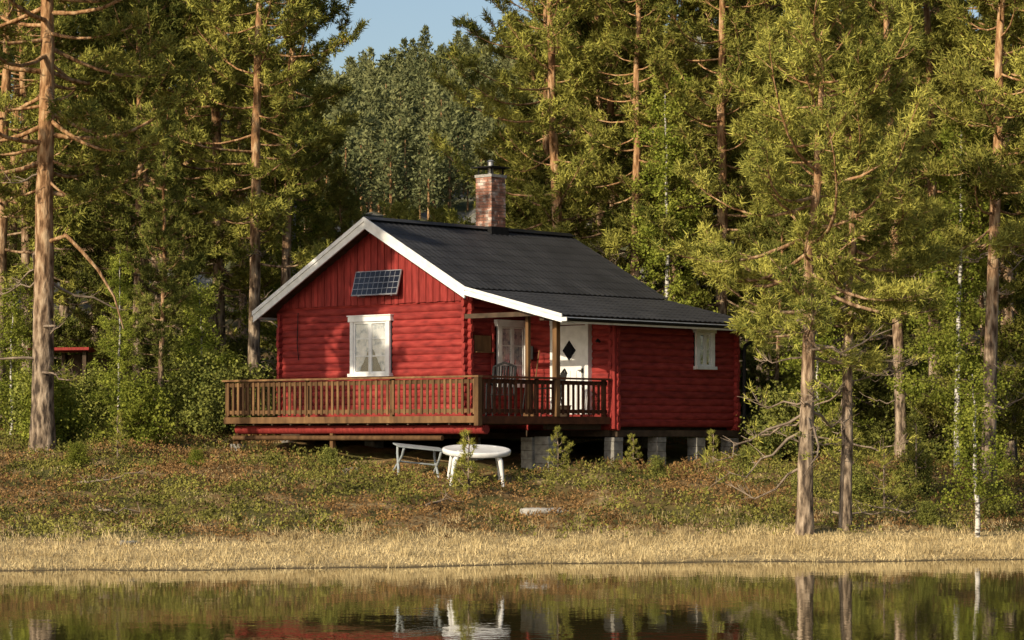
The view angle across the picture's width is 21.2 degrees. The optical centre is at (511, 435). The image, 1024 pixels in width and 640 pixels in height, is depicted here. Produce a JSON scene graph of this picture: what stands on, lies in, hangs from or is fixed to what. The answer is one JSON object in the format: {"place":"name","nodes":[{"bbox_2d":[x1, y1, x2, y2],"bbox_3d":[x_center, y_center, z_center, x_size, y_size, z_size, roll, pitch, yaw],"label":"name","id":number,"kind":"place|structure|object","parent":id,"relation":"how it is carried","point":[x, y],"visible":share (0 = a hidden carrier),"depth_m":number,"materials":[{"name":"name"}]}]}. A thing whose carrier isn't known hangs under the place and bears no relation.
{"place":"outdoors","nodes":[
{"label":"outdoors","id":0,"kind":"place"},
{"bbox_2d":[10,0,1009,132],"label":"sky","id":1,"kind":"structure","parent":0,"point":[391,21],"materials":[{"name":"blue"}]},
{"bbox_2d":[0,560,1023,639],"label":"pond water","id":2,"kind":"structure","parent":0,"point":[946,600],"depth_m":35.26,"materials":[{"name":"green liquid"}]},
{"bbox_2d":[0,30,1023,570],"bbox_3d":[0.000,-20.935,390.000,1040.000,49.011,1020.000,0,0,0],"label":"ground","id":3,"kind":"structure","parent":0,"point":[578,452],"depth_m":51.66,"materials":[{"name":"plant"}]},
{"bbox_2d":[0,279,33,435],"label":"birch tree","id":4,"kind":"object","parent":3,"relation":"on","point":[13,327],"visible":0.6,"depth_m":62.90,"materials":[{"name":"green plant"}]},
{"bbox_2d":[0,361,91,441],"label":"bush","id":5,"kind":"object","parent":3,"relation":"on","point":[23,389],"visible":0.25,"depth_m":61.50,"materials":[{"name":"green plant"}]},
{"bbox_2d":[0,2,94,345],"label":"pine tree","id":6,"kind":"object","parent":3,"relation":"on","point":[12,222],"visible":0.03,"depth_m":86.92,"materials":[{"name":"green plant"}]},
{"bbox_2d":[13,393,82,443],"bbox_3d":[-10.398,-0.190,60.955,1.370,1.750,1.777,0,0,33],"label":"bush","id":7,"kind":"object","parent":3,"relation":"on","point":[58,430],"visible":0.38,"depth_m":60.83,"materials":[{"name":"green plant"}]},
{"bbox_2d":[1,365,99,445],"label":"bush","id":8,"kind":"object","parent":3,"relation":"on","point":[63,395],"visible":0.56,"depth_m":60.98,"materials":[{"name":"green plant"}]},
{"bbox_2d":[0,0,122,417],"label":"pine tree","id":9,"kind":"object","parent":3,"relation":"on","point":[67,24],"visible":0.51,"depth_m":67.81,"materials":[{"name":"green plant"}]},
{"bbox_2d":[0,0,134,371],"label":"pine tree","id":10,"kind":"object","parent":3,"relation":"on","point":[63,260],"visible":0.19,"depth_m":71.94,"materials":[{"name":"green plant"}]},
{"bbox_2d":[1,1,135,345],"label":"pine tree","id":11,"kind":"object","parent":3,"relation":"on","point":[62,308],"visible":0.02,"depth_m":79.37,"materials":[{"name":"green plant"}]},
{"bbox_2d":[27,347,111,415],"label":"wood shelter","id":12,"kind":"object","parent":3,"relation":"on","point":[83,358],"visible":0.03,"depth_m":69.98,"materials":[{"name":"red paint"}]},
{"bbox_2d":[57,441,96,468],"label":"bush","id":13,"kind":"object","parent":3,"relation":"on","point":[75,455],"visible":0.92,"depth_m":55.91,"materials":[{"name":"green plant"}]},
{"bbox_2d":[65,361,126,431],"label":"bush","id":14,"kind":"object","parent":3,"relation":"on","point":[99,417],"visible":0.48,"depth_m":66.11,"materials":[{"name":"green plant"}]},
{"bbox_2d":[7,1,210,358],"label":"pine tree","id":15,"kind":"object","parent":3,"relation":"on","point":[71,322],"visible":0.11,"depth_m":74.52,"materials":[{"name":"green plant"}]},
{"bbox_2d":[0,0,221,453],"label":"pine tree","id":16,"kind":"object","parent":3,"relation":"on","point":[42,432],"visible":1,"depth_m":60.07,"materials":[{"name":"green plant"}]},
{"bbox_2d":[49,234,123,328],"bbox_3d":[-9.403,-3.384,60.050,1.731,2.096,0.198,0,0,0],"label":"broken pine limb","id":17,"kind":"object","parent":16,"relation":"attached to","point":[75,245],"visible":1,"depth_m":59.99,"materials":[{"name":"brown plant"}]},
{"bbox_2d":[82,247,152,432],"bbox_3d":[-9.276,-2.158,64.453,1.674,4.587,1.527,0,0,-1],"label":"birch tree","id":18,"kind":"object","parent":3,"relation":"on","point":[123,350],"visible":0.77,"depth_m":64.36,"materials":[{"name":"green plant"}]},
{"bbox_2d":[107,410,129,461],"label":"pine sapling","id":19,"kind":"object","parent":3,"relation":"on","point":[120,434],"visible":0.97,"depth_m":57.47,"materials":[{"name":"green plant"}]},
{"bbox_2d":[79,370,192,447],"bbox_3d":[-8.443,-0.200,61.413,2.562,2.523,1.974,0,0,-28],"label":"bush","id":20,"kind":"object","parent":3,"relation":"on","point":[133,415],"visible":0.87,"depth_m":61.23,"materials":[{"name":"green plant"}]},
{"bbox_2d":[30,0,249,398],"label":"pine tree","id":21,"kind":"object","parent":3,"relation":"on","point":[129,215],"visible":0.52,"depth_m":69.92,"materials":[{"name":"green plant"}]},
{"bbox_2d":[89,8,210,338],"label":"pine tree","id":22,"kind":"object","parent":3,"relation":"on","point":[152,184],"visible":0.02,"depth_m":88.22,"materials":[{"name":"green plant"}]},
{"bbox_2d":[108,107,207,422],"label":"birch tree","id":23,"kind":"object","parent":3,"relation":"on","point":[162,236],"visible":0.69,"depth_m":66.22,"materials":[{"name":"green plant"}]},
{"bbox_2d":[84,2,242,359],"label":"pine tree","id":24,"kind":"object","parent":3,"relation":"on","point":[146,179],"visible":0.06,"depth_m":86.07,"materials":[{"name":"green plant"}]},
{"bbox_2d":[147,329,225,403],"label":"bush","id":25,"kind":"object","parent":3,"relation":"on","point":[178,335],"visible":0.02,"depth_m":73.00,"materials":[{"name":"green plant"}]},
{"bbox_2d":[120,1,261,337],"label":"pine tree","id":26,"kind":"object","parent":3,"relation":"on","point":[185,160],"visible":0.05,"depth_m":81.04,"materials":[{"name":"green plant"}]},
{"bbox_2d":[161,349,233,437],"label":"bush","id":27,"kind":"object","parent":3,"relation":"on","point":[200,377],"visible":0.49,"depth_m":65.66,"materials":[{"name":"green plant"}]},
{"bbox_2d":[98,0,307,351],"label":"pine tree","id":28,"kind":"object","parent":3,"relation":"on","point":[269,275],"visible":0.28,"depth_m":73.41,"materials":[{"name":"green plant"}]},
{"bbox_2d":[163,280,246,417],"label":"birch tree","id":29,"kind":"object","parent":3,"relation":"on","point":[196,331],"visible":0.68,"depth_m":66.38,"materials":[{"name":"green plant"}]},
{"bbox_2d":[186,354,276,439],"bbox_3d":[-6.685,-0.616,64.507,2.530,2.605,2.330,0,0,25],"label":"bush","id":30,"kind":"object","parent":3,"relation":"on","point":[217,408],"visible":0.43,"depth_m":64.31,"materials":[{"name":"green plant"}]},
{"bbox_2d":[200,1,272,334],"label":"pine tree","id":31,"kind":"object","parent":3,"relation":"on","point":[230,299],"visible":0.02,"depth_m":97.30,"materials":[{"name":"green plant"}]},
{"bbox_2d":[205,326,273,378],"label":"bush","id":32,"kind":"object","parent":3,"relation":"on","point":[233,345],"visible":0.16,"depth_m":75.56,"materials":[{"name":"green plant"}]},
{"bbox_2d":[130,0,371,379],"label":"pine tree","id":33,"kind":"object","parent":3,"relation":"on","point":[216,207],"visible":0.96,"depth_m":69.19,"materials":[{"name":"green plant"}]},
{"bbox_2d":[191,0,310,362],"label":"pine tree","id":34,"kind":"object","parent":3,"relation":"on","point":[204,121],"visible":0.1,"depth_m":85.20,"materials":[{"name":"green plant"}]},
{"bbox_2d":[225,50,342,347],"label":"birch tree","id":35,"kind":"object","parent":3,"relation":"on","point":[271,332],"visible":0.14,"depth_m":75.77,"materials":[{"name":"green plant"}]},
{"bbox_2d":[208,0,361,285],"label":"pine tree","id":36,"kind":"object","parent":3,"relation":"on","point":[328,95],"visible":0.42,"depth_m":71.78,"materials":[{"name":"green plant"}]},
{"bbox_2d":[224,70,347,352],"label":"pine tree","id":37,"kind":"object","parent":3,"relation":"on","point":[234,292],"visible":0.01,"depth_m":92.00,"materials":[{"name":"green plant"}]},
{"bbox_2d":[260,145,335,347],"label":"pine tree","id":38,"kind":"object","parent":3,"relation":"on","point":[262,341],"visible":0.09,"depth_m":81.72,"materials":[{"name":"green plant"}]},
{"bbox_2d":[313,444,340,467],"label":"bush","id":39,"kind":"object","parent":3,"relation":"on","point":[330,454],"visible":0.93,"depth_m":58.15,"materials":[{"name":"green plant"}]},
{"bbox_2d":[298,165,361,253],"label":"pine tree","id":40,"kind":"object","parent":3,"relation":"on","point":[339,186],"visible":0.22,"depth_m":74.73,"materials":[{"name":"green plant"}]},
{"bbox_2d":[377,197,415,219],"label":"pine tree","id":41,"kind":"object","parent":3,"relation":"on","point":[394,211],"visible":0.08,"depth_m":72.31,"materials":[{"name":"green plant"}]},
{"bbox_2d":[393,443,441,477],"bbox_3d":[-1.961,0.567,56.680,1.000,0.664,0.586,6,5,-17],"label":"grey garden bench","id":42,"kind":"object","parent":3,"relation":"on","point":[433,449],"visible":0.87,"depth_m":56.62,"materials":[{"name":"wood"}]},
{"bbox_2d":[451,429,480,498],"bbox_3d":[-0.918,0.633,53.576,0.636,1.605,0.969,0,0,0],"label":"pine sapling","id":43,"kind":"object","parent":3,"relation":"on","point":[462,461],"visible":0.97,"depth_m":53.55,"materials":[{"name":"green plant"}]},
{"bbox_2d":[442,444,510,486],"bbox_3d":[-0.727,0.616,55.342,1.400,0.707,1.040,1,10,-6],"label":"white garden table","id":44,"kind":"object","parent":3,"relation":"on","point":[453,452],"visible":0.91,"depth_m":55.04,"materials":[{"name":"plastic"}]},
{"bbox_2d":[222,160,758,471],"bbox_3d":[-0.727,-2.751,62.510,9.710,7.499,9.162,0,0,42],"label":"red cabin","id":45,"kind":"object","parent":3,"relation":"on","point":[390,329],"visible":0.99,"depth_m":61.05,"materials":[{"name":"paint"}]},
{"bbox_2d":[347,314,393,376],"bbox_3d":[-3.186,-2.027,61.923,1.400,1.395,0.220,0,0,42],"label":"gable window","id":46,"kind":"structure","parent":45,"relation":"in","point":[371,340],"depth_m":61.87,"materials":[{"name":"white paint"}]},
{"bbox_2d":[485,361,516,415],"bbox_3d":[-0.232,-0.994,59.004,0.542,1.226,0.723,0,0,13],"label":"porch chair","id":47,"kind":"object","parent":45,"relation":"on","point":[501,365],"visible":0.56,"depth_m":59.23,"materials":[{"name":"black wood"}]},
{"bbox_2d":[494,319,524,387],"bbox_3d":[-0.021,-1.817,60.985,0.220,1.495,1.120,0,0,42],"label":"porch window","id":48,"kind":"structure","parent":45,"relation":"in","point":[509,334],"depth_m":60.92,"materials":[{"name":"glass"}]},
{"bbox_2d":[549,321,592,413],"bbox_3d":[1.303,-1.485,60.371,1.130,2.130,0.200,0,0,42],"label":"front door","id":49,"kind":"structure","parent":45,"relation":"in","point":[576,351],"depth_m":60.23,"materials":[{"name":"white paint"}]},
{"bbox_2d":[692,329,716,369],"bbox_3d":[4.347,-1.977,61.950,0.220,0.975,0.800,0,0,42],"label":"side window","id":50,"kind":"structure","parent":45,"relation":"in","point":[704,339],"depth_m":61.90,"materials":[{"name":"white paint"}]},
{"bbox_2d":[0,434,1023,570],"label":"dry grass","id":51,"kind":"structure","parent":3,"relation":"on","point":[599,545],"depth_m":47.63,"materials":[{"name":"beige plant"}]},
{"bbox_2d":[0,419,1023,542],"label":"heather","id":52,"kind":"object","parent":3,"relation":"on","point":[177,466],"visible":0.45,"depth_m":53.85,"materials":[{"name":"plant"}]},
{"bbox_2d":[0,415,1023,543],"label":"bilberry shrubs","id":53,"kind":"object","parent":3,"relation":"on","point":[270,459],"visible":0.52,"depth_m":53.31,"materials":[{"name":"green plant"}]},
{"bbox_2d":[31,0,994,227],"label":"distant forest","id":54,"kind":"object","parent":3,"relation":"on","point":[400,102],"visible":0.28,"depth_m":169.38,"materials":[{"name":"green plant"}]},
{"bbox_2d":[427,0,644,271],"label":"pine tree","id":55,"kind":"object","parent":3,"relation":"on","point":[551,103],"visible":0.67,"depth_m":70.02,"materials":[{"name":"green plant"}]},
{"bbox_2d":[459,0,626,246],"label":"pine tree","id":56,"kind":"object","parent":3,"relation":"on","point":[516,209],"visible":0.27,"depth_m":75.11,"materials":[{"name":"green plant"}]},
{"bbox_2d":[542,425,574,476],"bbox_3d":[0.973,0.378,56.559,0.727,1.204,0.477,0,0,-7],"label":"pine sapling","id":57,"kind":"object","parent":3,"relation":"on","point":[559,451],"visible":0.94,"depth_m":56.57,"materials":[{"name":"green plant"}]},
{"bbox_2d":[494,5,630,273],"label":"pine tree","id":58,"kind":"object","parent":3,"relation":"on","point":[538,26],"visible":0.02,"depth_m":91.72,"materials":[{"name":"green plant"}]},
{"bbox_2d":[497,2,688,293],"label":"pine tree","id":59,"kind":"object","parent":3,"relation":"on","point":[539,143],"visible":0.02,"depth_m":82.45,"materials":[{"name":"green plant"}]},
{"bbox_2d":[488,0,716,293],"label":"pine tree","id":60,"kind":"object","parent":3,"relation":"on","point":[579,28],"visible":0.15,"depth_m":72.29,"materials":[{"name":"green plant"}]},
{"bbox_2d":[621,433,642,472],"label":"pine sapling","id":61,"kind":"object","parent":3,"relation":"on","point":[634,442],"visible":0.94,"depth_m":57.56,"materials":[{"name":"green plant"}]},
{"bbox_2d":[551,0,714,283],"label":"pine tree","id":62,"kind":"object","parent":3,"relation":"on","point":[615,241],"visible":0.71,"depth_m":69.35,"materials":[{"name":"green plant"}]},
{"bbox_2d":[591,2,687,280],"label":"pine tree","id":63,"kind":"object","parent":3,"relation":"on","point":[621,161],"visible":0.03,"depth_m":79.89,"materials":[{"name":"green plant"}]},
{"bbox_2d":[643,455,668,475],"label":"bush","id":64,"kind":"object","parent":3,"relation":"on","point":[656,461],"visible":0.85,"depth_m":56.94,"materials":[{"name":"green plant"}]},
{"bbox_2d":[575,0,777,303],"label":"pine tree","id":65,"kind":"object","parent":3,"relation":"on","point":[734,158],"visible":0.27,"depth_m":70.37,"materials":[{"name":"green plant"}]},
{"bbox_2d":[618,66,740,376],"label":"birch tree","id":66,"kind":"object","parent":3,"relation":"on","point":[655,257],"visible":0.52,"depth_m":67.34,"materials":[{"name":"green plant"}]},
{"bbox_2d":[606,0,809,374],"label":"pine tree","id":67,"kind":"object","parent":3,"relation":"on","point":[739,48],"visible":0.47,"depth_m":68.25,"materials":[{"name":"green plant"}]},
{"bbox_2d":[623,0,796,359],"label":"pine tree","id":68,"kind":"object","parent":3,"relation":"on","point":[727,107],"visible":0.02,"depth_m":77.56,"materials":[{"name":"green plant"}]},
{"bbox_2d":[700,429,721,475],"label":"pine sapling","id":69,"kind":"object","parent":3,"relation":"on","point":[713,452],"visible":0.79,"depth_m":58.37,"materials":[{"name":"green plant"}]},
{"bbox_2d":[646,0,821,420],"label":"pine tree","id":70,"kind":"object","parent":3,"relation":"on","point":[734,298],"visible":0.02,"depth_m":71.38,"materials":[{"name":"green plant"}]},
{"bbox_2d":[724,446,762,475],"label":"bush","id":71,"kind":"object","parent":3,"relation":"on","point":[741,460],"visible":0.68,"depth_m":58.37,"materials":[{"name":"green plant"}]},
{"bbox_2d":[739,349,774,413],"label":"bush","id":72,"kind":"object","parent":3,"relation":"on","point":[749,376],"visible":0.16,"depth_m":75.52,"materials":[{"name":"green plant"}]},
{"bbox_2d":[740,182,801,425],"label":"pine tree","id":73,"kind":"object","parent":3,"relation":"on","point":[775,356],"visible":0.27,"depth_m":65.33,"materials":[{"name":"green plant"}]},
{"bbox_2d":[738,380,828,461],"bbox_3d":[5.932,-0.025,61.242,2.199,2.459,2.388,0,0,-13],"label":"bush","id":74,"kind":"object","parent":3,"relation":"on","point":[786,413],"visible":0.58,"depth_m":60.79,"materials":[{"name":"green plant"}]},
{"bbox_2d":[683,0,892,350],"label":"pine tree","id":75,"kind":"object","parent":3,"relation":"on","point":[767,19],"visible":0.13,"depth_m":67.90,"materials":[{"name":"green plant"}]},
{"bbox_2d":[757,371,837,431],"bbox_3d":[6.739,-0.267,64.504,2.524,2.487,1.946,0,0,-38],"label":"bush","id":76,"kind":"object","parent":3,"relation":"on","point":[793,380],"visible":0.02,"depth_m":64.34,"materials":[{"name":"green plant"}]},
{"bbox_2d":[754,81,844,430],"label":"pine tree","id":77,"kind":"object","parent":3,"relation":"on","point":[790,219],"visible":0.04,"depth_m":65.72,"materials":[{"name":"green plant"}]},
{"bbox_2d":[650,0,950,534],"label":"pine tree","id":78,"kind":"object","parent":3,"relation":"on","point":[728,270],"visible":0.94,"depth_m":49.35,"materials":[{"name":"green plant"}]},
{"bbox_2d":[783,402,840,459],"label":"bush","id":79,"kind":"object","parent":3,"relation":"on","point":[829,436],"visible":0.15,"depth_m":61.49,"materials":[{"name":"green plant"}]},
{"bbox_2d":[707,0,922,387],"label":"pine tree","id":80,"kind":"object","parent":3,"relation":"on","point":[776,11],"visible":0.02,"depth_m":74.87,"materials":[{"name":"green plant"}]},
{"bbox_2d":[758,280,873,443],"bbox_3d":[7.032,-1.686,62.902,2.230,4.234,2.246,0,0,28],"label":"birch tree","id":81,"kind":"object","parent":3,"relation":"on","point":[818,366],"visible":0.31,"depth_m":62.75,"materials":[{"name":"green plant"}]},
{"bbox_2d":[756,60,921,397],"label":"birch tree","id":82,"kind":"object","parent":3,"relation":"on","point":[862,347],"visible":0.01,"depth_m":68.74,"materials":[{"name":"green plant"}]},
{"bbox_2d":[736,0,949,442],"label":"pine tree","id":83,"kind":"object","parent":3,"relation":"on","point":[864,384],"visible":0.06,"depth_m":64.27,"materials":[{"name":"green plant"}]},
{"bbox_2d":[822,390,866,486],"bbox_3d":[6.995,0.180,57.003,0.954,2.407,1.454,0,0,20],"label":"pine sapling","id":84,"kind":"object","parent":3,"relation":"on","point":[858,456],"visible":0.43,"depth_m":56.86,"materials":[{"name":"green plant"}]},
{"bbox_2d":[819,357,892,447],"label":"bush","id":85,"kind":"object","parent":3,"relation":"on","point":[868,391],"visible":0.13,"depth_m":65.06,"materials":[{"name":"green plant"}]},
{"bbox_2d":[830,465,882,504],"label":"bush","id":86,"kind":"object","parent":3,"relation":"on","point":[859,475],"visible":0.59,"depth_m":54.39,"materials":[{"name":"green plant"}]},
{"bbox_2d":[762,24,969,530],"bbox_3d":[6.324,-2.872,50.498,3.736,9.672,3.905,0,0,24],"label":"pine tree","id":87,"kind":"object","parent":3,"relation":"on","point":[842,274],"visible":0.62,"depth_m":50.26,"materials":[{"name":"green plant"}]},
{"bbox_2d":[853,418,891,454],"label":"bush","id":88,"kind":"object","parent":3,"relation":"on","point":[872,430],"visible":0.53,"depth_m":63.47,"materials":[{"name":"green plant"}]},
{"bbox_2d":[770,2,989,437],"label":"pine tree","id":89,"kind":"object","parent":3,"relation":"on","point":[889,343],"visible":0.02,"depth_m":65.89,"materials":[{"name":"green plant"}]},
{"bbox_2d":[864,445,904,515],"bbox_3d":[7.337,0.949,53.551,0.636,1.605,0.969,0,0,-32],"label":"pine sapling","id":90,"kind":"object","parent":3,"relation":"on","point":[885,491],"visible":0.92,"depth_m":53.49,"materials":[{"name":"green plant"}]},
{"bbox_2d":[789,0,982,459],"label":"pine tree","id":91,"kind":"object","parent":3,"relation":"on","point":[930,41],"visible":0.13,"depth_m":60.93,"materials":[{"name":"green plant"}]},
{"bbox_2d":[855,378,927,453],"bbox_3d":[8.974,-0.204,64.562,2.410,2.402,2.187,0,0,4],"label":"bush","id":92,"kind":"object","parent":3,"relation":"on","point":[877,411],"visible":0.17,"depth_m":64.42,"materials":[{"name":"green plant"}]},
{"bbox_2d":[836,1,986,414],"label":"pine tree","id":93,"kind":"object","parent":3,"relation":"on","point":[868,342],"visible":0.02,"depth_m":70.15,"materials":[{"name":"green plant"}]},
{"bbox_2d":[894,414,932,499],"bbox_3d":[8.132,0.542,55.460,0.795,2.006,1.212,0,0,-8],"label":"pine sapling","id":94,"kind":"object","parent":3,"relation":"on","point":[913,453],"visible":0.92,"depth_m":55.38,"materials":[{"name":"green plant"}]},
{"bbox_2d":[887,448,953,501],"bbox_3d":[8.238,0.907,55.593,1.502,1.497,1.363,0,0,6],"label":"bush","id":95,"kind":"object","parent":3,"relation":"on","point":[926,474],"visible":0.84,"depth_m":55.48,"materials":[{"name":"green plant"}]},
{"bbox_2d":[869,369,972,462],"bbox_3d":[9.437,-0.138,61.395,2.772,2.762,2.515,0,0,1],"label":"bush","id":96,"kind":"object","parent":3,"relation":"on","point":[938,446],"visible":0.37,"depth_m":61.10,"materials":[{"name":"green plant"}]},
{"bbox_2d":[827,0,1022,454],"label":"pine tree","id":97,"kind":"object","parent":3,"relation":"on","point":[946,42],"visible":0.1,"depth_m":62.88,"materials":[{"name":"green plant"}]},
{"bbox_2d":[913,497,945,524],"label":"bush","id":98,"kind":"object","parent":3,"relation":"on","point":[927,513],"visible":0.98,"depth_m":51.95,"materials":[{"name":"green plant"}]},
{"bbox_2d":[885,0,983,369],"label":"pine tree","id":99,"kind":"object","parent":3,"relation":"on","point":[966,3],"visible":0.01,"depth_m":79.56,"materials":[{"name":"green plant"}]},
{"bbox_2d":[905,358,971,431],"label":"bush","id":100,"kind":"object","parent":3,"relation":"on","point":[920,366],"visible":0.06,"depth_m":68.35,"materials":[{"name":"green plant"}]},
{"bbox_2d":[866,0,1023,469],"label":"pine tree","id":101,"kind":"object","parent":3,"relation":"on","point":[1005,313],"visible":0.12,"depth_m":61.82,"materials":[{"name":"green plant"}]},
{"bbox_2d":[882,95,1023,470],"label":"birch tree","id":102,"kind":"object","parent":3,"relation":"on","point":[959,291],"visible":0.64,"depth_m":58.26,"materials":[{"name":"green plant"}]},
{"bbox_2d":[901,0,1023,482],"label":"pine tree","id":103,"kind":"object","parent":3,"relation":"on","point":[992,179],"visible":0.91,"depth_m":56.74,"materials":[{"name":"green plant"}]},
{"bbox_2d":[904,88,1023,470],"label":"pine tree","id":104,"kind":"object","parent":3,"relation":"on","point":[924,408],"visible":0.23,"depth_m":59.58,"materials":[{"name":"green plant"}]},
{"bbox_2d":[931,357,1023,536],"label":"birch tree","id":105,"kind":"object","parent":3,"relation":"on","point":[974,475],"visible":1,"depth_m":50.31,"materials":[{"name":"green plant"}]},
{"bbox_2d":[939,0,1023,271],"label":"pine tree","id":106,"kind":"object","parent":3,"relation":"on","point":[1012,233],"visible":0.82,"depth_m":56.76,"materials":[{"name":"green plant"}]},
{"bbox_2d":[966,477,1022,522],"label":"bush","id":107,"kind":"object","parent":3,"relation":"on","point":[1002,508],"visible":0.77,"depth_m":53.08,"materials":[{"name":"green plant"}]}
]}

